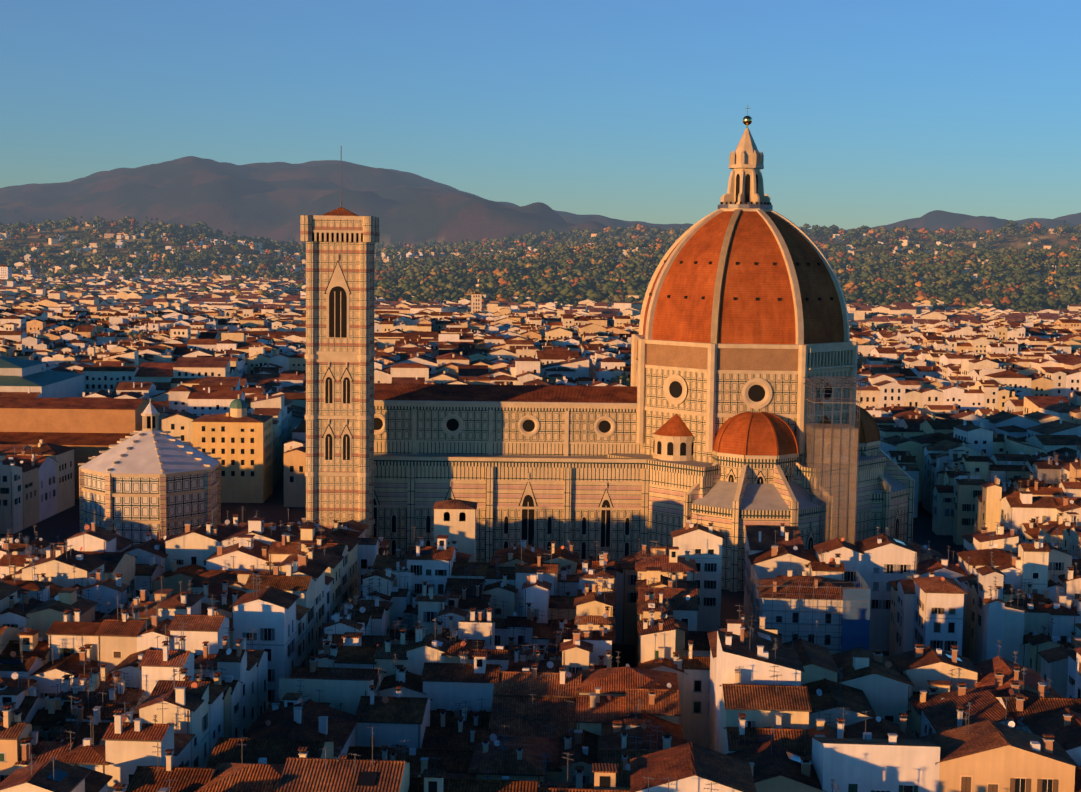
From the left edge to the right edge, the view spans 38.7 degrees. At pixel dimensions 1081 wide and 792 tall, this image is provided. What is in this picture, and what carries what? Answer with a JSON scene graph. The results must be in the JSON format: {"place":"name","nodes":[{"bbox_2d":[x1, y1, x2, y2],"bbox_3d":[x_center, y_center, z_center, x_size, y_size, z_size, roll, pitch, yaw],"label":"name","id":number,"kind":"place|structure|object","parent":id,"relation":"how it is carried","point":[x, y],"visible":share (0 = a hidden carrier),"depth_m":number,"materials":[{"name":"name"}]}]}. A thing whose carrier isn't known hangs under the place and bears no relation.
{"place":"outdoors","nodes":[
{"label":"outdoors","id":0,"kind":"place"},
{"bbox_2d":[0,474,963,667],"bbox_3d":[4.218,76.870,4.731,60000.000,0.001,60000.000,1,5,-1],"label":"ground","id":1,"kind":"structure","parent":0,"point":[64,525],"depth_m":423.81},
{"bbox_2d":[78,398,220,544],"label":"baptistery","id":2,"kind":"structure","parent":1,"relation":"on","point":[150,475],"depth_m":378.13,"materials":[{"name":"stone"}]},
{"bbox_2d":[300,146,379,537],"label":"bell tower","id":3,"kind":"structure","parent":1,"relation":"on","point":[340,354],"depth_m":349.94,"materials":[{"name":"stone"}]},
{"bbox_2d":[0,265,870,654],"bbox_3d":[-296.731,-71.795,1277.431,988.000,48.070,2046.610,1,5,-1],"label":"buildings","id":4,"kind":"structure","parent":1,"relation":"on","point":[238,439],"depth_m":462.22,"materials":[{"name":"beige brick"}]},
{"bbox_2d":[0,439,1080,791],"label":"city","id":5,"kind":"object","parent":1,"relation":"on","point":[252,655],"visible":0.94,"depth_m":225.49,"materials":[{"name":"paint"}]},
{"bbox_2d":[0,304,1080,501],"bbox_3d":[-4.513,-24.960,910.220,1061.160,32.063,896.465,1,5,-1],"label":"city buildings","id":6,"kind":"structure","parent":1,"relation":"on","point":[972,388],"depth_m":772.48,"materials":[{"name":"paint"}]},
{"bbox_2d":[0,233,1080,330],"bbox_3d":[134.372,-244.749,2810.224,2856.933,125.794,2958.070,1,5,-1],"label":"city","id":7,"kind":"object","parent":1,"relation":"on","point":[142,297],"visible":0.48,"depth_m":1659.31,"materials":[{"name":"paint"}]},
{"bbox_2d":[0,221,1080,291],"bbox_3d":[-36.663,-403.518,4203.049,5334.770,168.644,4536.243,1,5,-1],"label":"hillside houses","id":8,"kind":"structure","parent":1,"relation":"on","point":[4,235],"depth_m":4031.04,"materials":[{"name":"beige paint"}]},
{"bbox_2d":[12,266,1080,385],"bbox_3d":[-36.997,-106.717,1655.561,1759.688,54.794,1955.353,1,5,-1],"label":"city trees","id":9,"kind":"object","parent":1,"relation":"on","point":[623,377],"visible":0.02,"depth_m":1310.90,"materials":[{"name":"green plant"}]},
{"bbox_2d":[374,105,914,592],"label":"cathedral","id":10,"kind":"structure","parent":1,"relation":"on","point":[744,325],"depth_m":369.89,"materials":[{"name":"white stone"}]},
{"bbox_2d":[743,116,751,124],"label":"golden ball","id":11,"kind":"object","parent":10,"relation":"on","point":[747,120],"visible":0.96,"depth_m":382.76,"materials":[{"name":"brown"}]},
{"bbox_2d":[0,156,1080,293],"bbox_3d":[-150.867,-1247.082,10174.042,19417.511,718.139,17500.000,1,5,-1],"label":"mountains","id":12,"kind":"structure","parent":0,"point":[274,201],"depth_m":8144.93,"materials":[{"name":"green plant"}]},
{"bbox_2d":[0,216,1080,310],"bbox_3d":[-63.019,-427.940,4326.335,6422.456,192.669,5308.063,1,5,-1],"label":"hill trees","id":13,"kind":"object","parent":12,"relation":"on","point":[506,265],"visible":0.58,"depth_m":2977.78,"materials":[{"name":"green plant"}]},
{"bbox_2d":[0,0,1080,229],"label":"sky","id":14,"kind":"structure","parent":0,"point":[870,113],"materials":[{"name":"blue"}]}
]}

